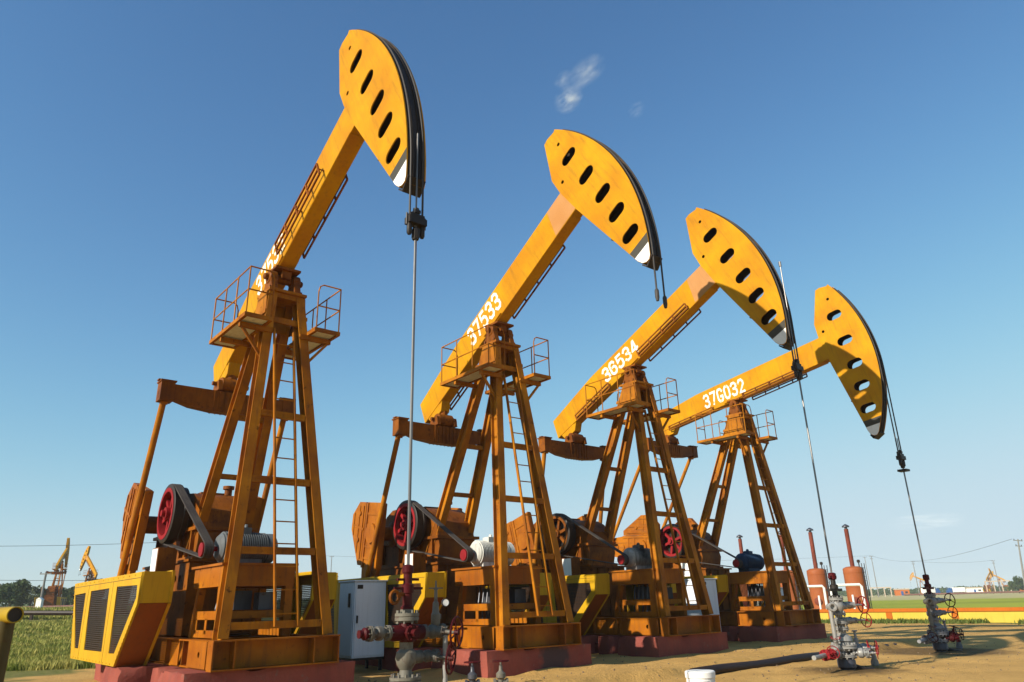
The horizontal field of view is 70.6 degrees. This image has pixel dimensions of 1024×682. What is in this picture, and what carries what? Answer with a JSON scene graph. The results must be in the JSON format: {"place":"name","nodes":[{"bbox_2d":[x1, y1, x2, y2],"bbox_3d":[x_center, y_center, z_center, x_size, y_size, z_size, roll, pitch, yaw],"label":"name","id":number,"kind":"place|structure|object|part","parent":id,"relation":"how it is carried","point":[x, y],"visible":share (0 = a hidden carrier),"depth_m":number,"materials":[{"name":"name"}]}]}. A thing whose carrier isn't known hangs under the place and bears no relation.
{"place":"outdoors","nodes":[
{"label":"outdoors","id":0,"kind":"place"},
{"bbox_2d":[0,0,1023,604],"label":"sky","id":1,"kind":"structure","parent":0,"point":[154,153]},
{"bbox_2d":[4,593,1023,681],"bbox_3d":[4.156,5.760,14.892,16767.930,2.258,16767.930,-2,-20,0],"label":"ground","id":2,"kind":"structure","parent":0,"point":[992,637],"depth_m":17.13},
{"bbox_2d":[0,607,23,681],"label":"pipe barrier","id":3,"kind":"object","parent":2,"relation":"on","point":[10,617],"visible":1,"depth_m":4.97,"materials":[{"name":"yellow metal"}]},
{"bbox_2d":[0,579,31,606],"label":"tree","id":4,"kind":"object","parent":2,"relation":"on","point":[11,592],"visible":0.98,"depth_m":121.17,"materials":[{"name":"green plant"}]},
{"bbox_2d":[23,585,41,605],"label":"tree","id":5,"kind":"object","parent":2,"relation":"on","point":[36,590],"visible":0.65,"depth_m":127.07,"materials":[{"name":"green plant"}]},
{"bbox_2d":[35,597,44,607],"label":"meter box","id":6,"kind":"object","parent":2,"relation":"on","point":[39,601],"visible":0.8,"depth_m":89.69,"materials":[{"name":"white paint"}]},
{"bbox_2d":[40,572,51,597],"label":"utility pole","id":7,"kind":"object","parent":2,"relation":"on","point":[43,586],"visible":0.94,"depth_m":93.40,"materials":[{"name":"grey concrete"}]},
{"bbox_2d":[34,538,69,605],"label":"pump jack","id":8,"kind":"object","parent":2,"relation":"on","point":[53,596],"visible":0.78,"depth_m":121.69,"materials":[{"name":"orange paint"}]},
{"bbox_2d":[62,587,68,596],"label":"tree","id":9,"kind":"object","parent":2,"relation":"on","point":[64,591],"visible":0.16,"depth_m":135.35,"materials":[{"name":"green plant"}]},
{"bbox_2d":[6,605,129,670],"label":"tall grass","id":10,"kind":"structure","parent":2,"relation":"on","point":[49,651],"depth_m":28.32,"materials":[{"name":"green plant"}]},
{"bbox_2d":[64,595,72,604],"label":"tree","id":11,"kind":"object","parent":2,"relation":"on","point":[66,603],"visible":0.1,"depth_m":150.75,"materials":[{"name":"green plant"}]},
{"bbox_2d":[67,586,74,604],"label":"tree","id":12,"kind":"object","parent":2,"relation":"on","point":[71,592],"visible":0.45,"depth_m":141.25,"materials":[{"name":"green plant"}]},
{"bbox_2d":[14,604,131,607],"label":"pipeline","id":13,"kind":"object","parent":2,"relation":"on","point":[52,606],"visible":0.11,"depth_m":100.44,"materials":[{"name":"metal"}]},
{"bbox_2d":[24,610,130,619],"bbox_3d":[-41.525,18.307,48.016,40.056,1.878,0.300,-3,-20,3],"label":"pipeline","id":14,"kind":"object","parent":2,"relation":"on","point":[31,613],"visible":0.21,"depth_m":47.38,"materials":[{"name":"yellow metal"}]},
{"bbox_2d":[78,546,104,600],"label":"pump jack","id":15,"kind":"object","parent":2,"relation":"on","point":[87,559],"visible":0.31,"depth_m":144.15,"materials":[{"name":"orange paint"}]},
{"bbox_2d":[94,660,354,681],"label":"concrete plinth","id":16,"kind":"structure","parent":2,"relation":"on","point":[341,671],"depth_m":12.27,"materials":[{"name":"red concrete"}]},
{"bbox_2d":[70,29,426,672],"bbox_3d":[-5.117,0.242,15.180,3.716,11.959,11.618,14,-25,-37],"label":"pump jack","id":17,"kind":"object","parent":16,"relation":"on","point":[206,581],"visible":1,"depth_m":13.87,"materials":[{"name":"orange paint"}]},
{"bbox_2d":[338,580,387,669],"bbox_3d":[-3.480,6.661,16.684,0.885,2.150,0.830,14,-25,-37],"label":"control cabinet","id":18,"kind":"object","parent":2,"relation":"on","point":[362,603],"visible":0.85,"depth_m":16.48,"materials":[{"name":"grey metal"}]},
{"bbox_3d":[-3.236,6.328,16.485,0.750,1.550,0.050,14,-25,-37],"label":"door","id":19,"kind":"part","parent":18,"relation":"part of","materials":[{"name":"grey paint"}]},
{"bbox_2d":[357,565,463,681],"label":"wellhead","id":20,"kind":"object","parent":2,"relation":"on","point":[406,632],"visible":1,"depth_m":9.19,"materials":[{"name":"grey metal"}]},
{"bbox_2d":[342,644,591,677],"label":"concrete plinth","id":21,"kind":"structure","parent":2,"relation":"on","point":[521,661],"depth_m":15.07,"materials":[{"name":"red concrete"}]},
{"bbox_2d":[330,129,667,650],"bbox_3d":[-0.597,1.264,18.510,3.716,12.075,11.581,14,-25,-37],"label":"pump jack","id":22,"kind":"object","parent":21,"relation":"on","point":[596,183],"visible":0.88,"depth_m":17.44,"materials":[{"name":"orange paint"}]},
{"bbox_2d":[464,661,480,681],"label":"gate valve","id":23,"kind":"object","parent":2,"relation":"on","point":[472,675],"visible":1,"depth_m":12.90,"materials":[{"name":"metal"}]},
{"bbox_2d":[492,660,508,681],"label":"gate valve","id":24,"kind":"object","parent":2,"relation":"on","point":[500,675],"visible":1,"depth_m":12.90,"materials":[{"name":"grey metal"}]},
{"bbox_2d":[0,585,1017,607],"bbox_3d":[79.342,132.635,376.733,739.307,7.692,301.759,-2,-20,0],"label":"wood","id":25,"kind":"object","parent":2,"relation":"on","point":[880,591],"visible":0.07,"depth_m":416.26,"materials":[{"name":"green plant"}]},
{"bbox_2d":[581,632,728,657],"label":"concrete plinth","id":26,"kind":"structure","parent":2,"relation":"on","point":[645,646],"depth_m":18.74,"materials":[{"name":"red concrete"}]},
{"bbox_2d":[485,207,831,636],"bbox_3d":[3.527,2.601,22.100,3.716,11.794,11.618,14,-25,-37],"label":"pump jack","id":27,"kind":"object","parent":26,"relation":"on","point":[605,591],"visible":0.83,"depth_m":20.81,"materials":[{"name":"orange paint"}]},
{"bbox_2d":[357,635,1019,681],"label":"dirt clods","id":28,"kind":"object","parent":2,"relation":"on","point":[802,667],"visible":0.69,"depth_m":16.42,"materials":[{"name":"brown soil"}]},
{"bbox_2d":[685,669,715,681],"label":"capped well","id":29,"kind":"object","parent":2,"relation":"on","point":[700,675],"visible":1,"depth_m":11.99,"materials":[{"name":"white paint"}]},
{"bbox_2d":[684,578,720,624],"bbox_3d":[6.118,8.760,23.199,0.835,2.150,0.830,14,-25,-37],"label":"control cabinet","id":30,"kind":"object","parent":2,"relation":"on","point":[710,583],"visible":0.17,"depth_m":23.19,"materials":[{"name":"white metal"}]},
{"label":"door","id":31,"kind":"part","parent":30,"relation":"part of","materials":[{"name":"grey paint"}]},
{"bbox_2d":[736,535,750,596],"bbox_3d":[18.920,19.183,58.779,1.430,6.700,1.491,-2,-20,0],"label":"heater tank","id":32,"kind":"object","parent":2,"relation":"on","point":[740,545],"visible":0.15,"depth_m":59.51,"materials":[{"name":"metal"}]},
{"bbox_2d":[721,623,826,641],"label":"concrete plinth","id":33,"kind":"structure","parent":2,"relation":"on","point":[766,633],"depth_m":22.74,"materials":[{"name":"red concrete"}]},
{"bbox_2d":[612,284,925,625],"bbox_3d":[8.001,4.447,25.992,3.716,10.745,11.668,14,-25,-37],"label":"pump jack","id":34,"kind":"object","parent":33,"relation":"on","point":[733,394],"visible":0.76,"depth_m":24.49,"materials":[{"name":"orange paint"}]},
{"bbox_2d":[778,531,802,609],"bbox_3d":[21.293,18.133,56.052,1.430,6.700,1.491,-2,-20,0],"label":"heater tank","id":35,"kind":"object","parent":2,"relation":"on","point":[796,591],"visible":0.21,"depth_m":55.23,"materials":[{"name":"metal"}]},
{"bbox_2d":[689,643,896,674],"bbox_3d":[8.475,8.284,19.116,12.442,0.228,0.210,15,-26,-39],"label":"ground pipe","id":36,"kind":"object","parent":2,"relation":"on","point":[727,667],"visible":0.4,"depth_m":16.73,"materials":[{"name":"black rubber"}]},
{"bbox_2d":[807,585,827,608],"bbox_3d":[20.545,17.746,48.721,1.376,2.480,0.245,-4,-20,8],"label":"gooseneck pipe","id":37,"kind":"object","parent":2,"relation":"on","point":[824,591],"visible":0.38,"depth_m":48.84,"materials":[{"name":"white metal"}]},
{"bbox_2d":[806,528,829,608],"bbox_3d":[22.875,17.445,54.265,1.430,6.700,1.491,-2,-20,0],"label":"heater tank","id":38,"kind":"object","parent":2,"relation":"on","point":[816,575],"visible":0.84,"depth_m":53.64,"materials":[{"name":"metal"}]},
{"bbox_2d":[812,573,878,669],"bbox_3d":[7.364,6.252,15.864,2.689,2.252,0.915,14,-25,-37],"label":"wellhead","id":39,"kind":"object","parent":2,"relation":"on","point":[836,606],"visible":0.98,"depth_m":15.81,"materials":[{"name":"silver metal"}]},
{"bbox_2d":[829,583,866,608],"bbox_3d":[21.381,16.704,45.900,2.034,2.481,0.245,-4,-20,8],"label":"gooseneck pipe","id":40,"kind":"object","parent":2,"relation":"on","point":[860,585],"visible":0.43,"depth_m":46.05,"materials":[{"name":"white metal"}]},
{"bbox_2d":[842,524,872,608],"bbox_3d":[24.655,16.649,52.196,1.430,6.700,1.491,-2,-20,0],"label":"heater tank","id":41,"kind":"object","parent":2,"relation":"on","point":[852,573],"visible":0.79,"depth_m":51.59,"materials":[{"name":"orange metal"}]},
{"bbox_2d":[869,556,878,596],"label":"utility pole","id":42,"kind":"object","parent":2,"relation":"on","point":[874,576],"visible":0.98,"depth_m":274.62,"materials":[{"name":"grey concrete"}]},
{"bbox_2d":[870,587,892,596],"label":"pipe gantry","id":43,"kind":"object","parent":2,"relation":"on","point":[883,589],"visible":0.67,"depth_m":282.19,"materials":[{"name":"white metal"}]},
{"bbox_2d":[893,588,909,595],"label":"site cabin","id":44,"kind":"object","parent":2,"relation":"on","point":[899,592],"visible":0.89,"depth_m":356.10,"materials":[{"name":"orange paint"}]},
{"bbox_2d":[910,572,923,593],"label":"pump jack","id":45,"kind":"object","parent":2,"relation":"on","point":[912,576],"visible":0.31,"depth_m":416.95,"materials":[{"name":"orange paint"}]},
{"bbox_2d":[819,607,1023,622],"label":"boundary wall","id":46,"kind":"structure","parent":2,"relation":"on","point":[1001,614],"depth_m":37.93,"materials":[{"name":"yellow paint"}]},
{"bbox_2d":[821,617,1023,624],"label":"weeds","id":47,"kind":"object","parent":2,"relation":"on","point":[948,621],"visible":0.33,"depth_m":37.71,"materials":[{"name":"plant"}]},
{"bbox_2d":[921,588,940,592],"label":"truck","id":48,"kind":"object","parent":2,"relation":"on","point":[935,590],"visible":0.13,"depth_m":309.53,"materials":[{"name":"blue paint"}]},
{"bbox_2d":[917,574,963,651],"bbox_3d":[11.808,7.638,20.025,2.689,2.252,0.793,14,-25,-37],"label":"wellhead","id":49,"kind":"object","parent":2,"relation":"on","point":[938,636],"visible":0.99,"depth_m":19.91,"materials":[{"name":"grey paint"}]},
{"bbox_2d":[946,587,965,594],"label":"truck","id":50,"kind":"object","parent":2,"relation":"on","point":[955,590],"visible":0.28,"depth_m":318.92,"materials":[{"name":"blue paint"}]},
{"bbox_2d":[904,591,1023,595],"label":"pipeline","id":51,"kind":"object","parent":2,"relation":"on","point":[970,593],"visible":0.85,"depth_m":280.50,"materials":[{"name":"metal"}]},
{"bbox_2d":[965,587,982,591],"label":"site cabin","id":52,"kind":"object","parent":2,"relation":"on","point":[973,589],"visible":0.79,"depth_m":403.24,"materials":[{"name":"white metal"}]},
{"bbox_2d":[982,568,994,591],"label":"pump jack","id":53,"kind":"object","parent":2,"relation":"on","point":[990,588],"visible":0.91,"depth_m":385.08,"materials":[{"name":"orange paint"}]},
{"bbox_2d":[984,580,1011,593],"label":"pipe gantry","id":54,"kind":"object","parent":2,"relation":"on","point":[994,585],"visible":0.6,"depth_m":311.09,"materials":[{"name":"white metal"}]},
{"bbox_2d":[990,571,1008,589],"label":"pump jack","id":55,"kind":"object","parent":2,"relation":"on","point":[999,578],"visible":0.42,"depth_m":443.77,"materials":[{"name":"orange paint"}]},
{"bbox_2d":[1007,576,1023,590],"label":"tree","id":56,"kind":"object","parent":2,"relation":"on","point":[1017,583],"visible":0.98,"depth_m":281.42,"materials":[{"name":"green plant"}]},
{"bbox_2d":[1013,539,1023,582],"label":"utility pole","id":57,"kind":"object","parent":2,"relation":"on","point":[1019,546],"visible":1,"depth_m":122.00,"materials":[{"name":"grey concrete"}]},
{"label":"utility pole","id":58,"kind":"object","parent":2,"relation":"on","visible":0},
{"bbox_2d":[6,580,92,580],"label":"power line","id":59,"kind":"object","parent":58,"relation":"attached to","point":[49,580],"visible":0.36,"depth_m":110.39,"materials":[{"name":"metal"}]},
{"bbox_2d":[43,542,155,545],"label":"power line","id":60,"kind":"object","parent":58,"relation":"attached to","point":[91,544],"visible":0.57,"depth_m":112.57,"materials":[{"name":"metal"}]}
]}

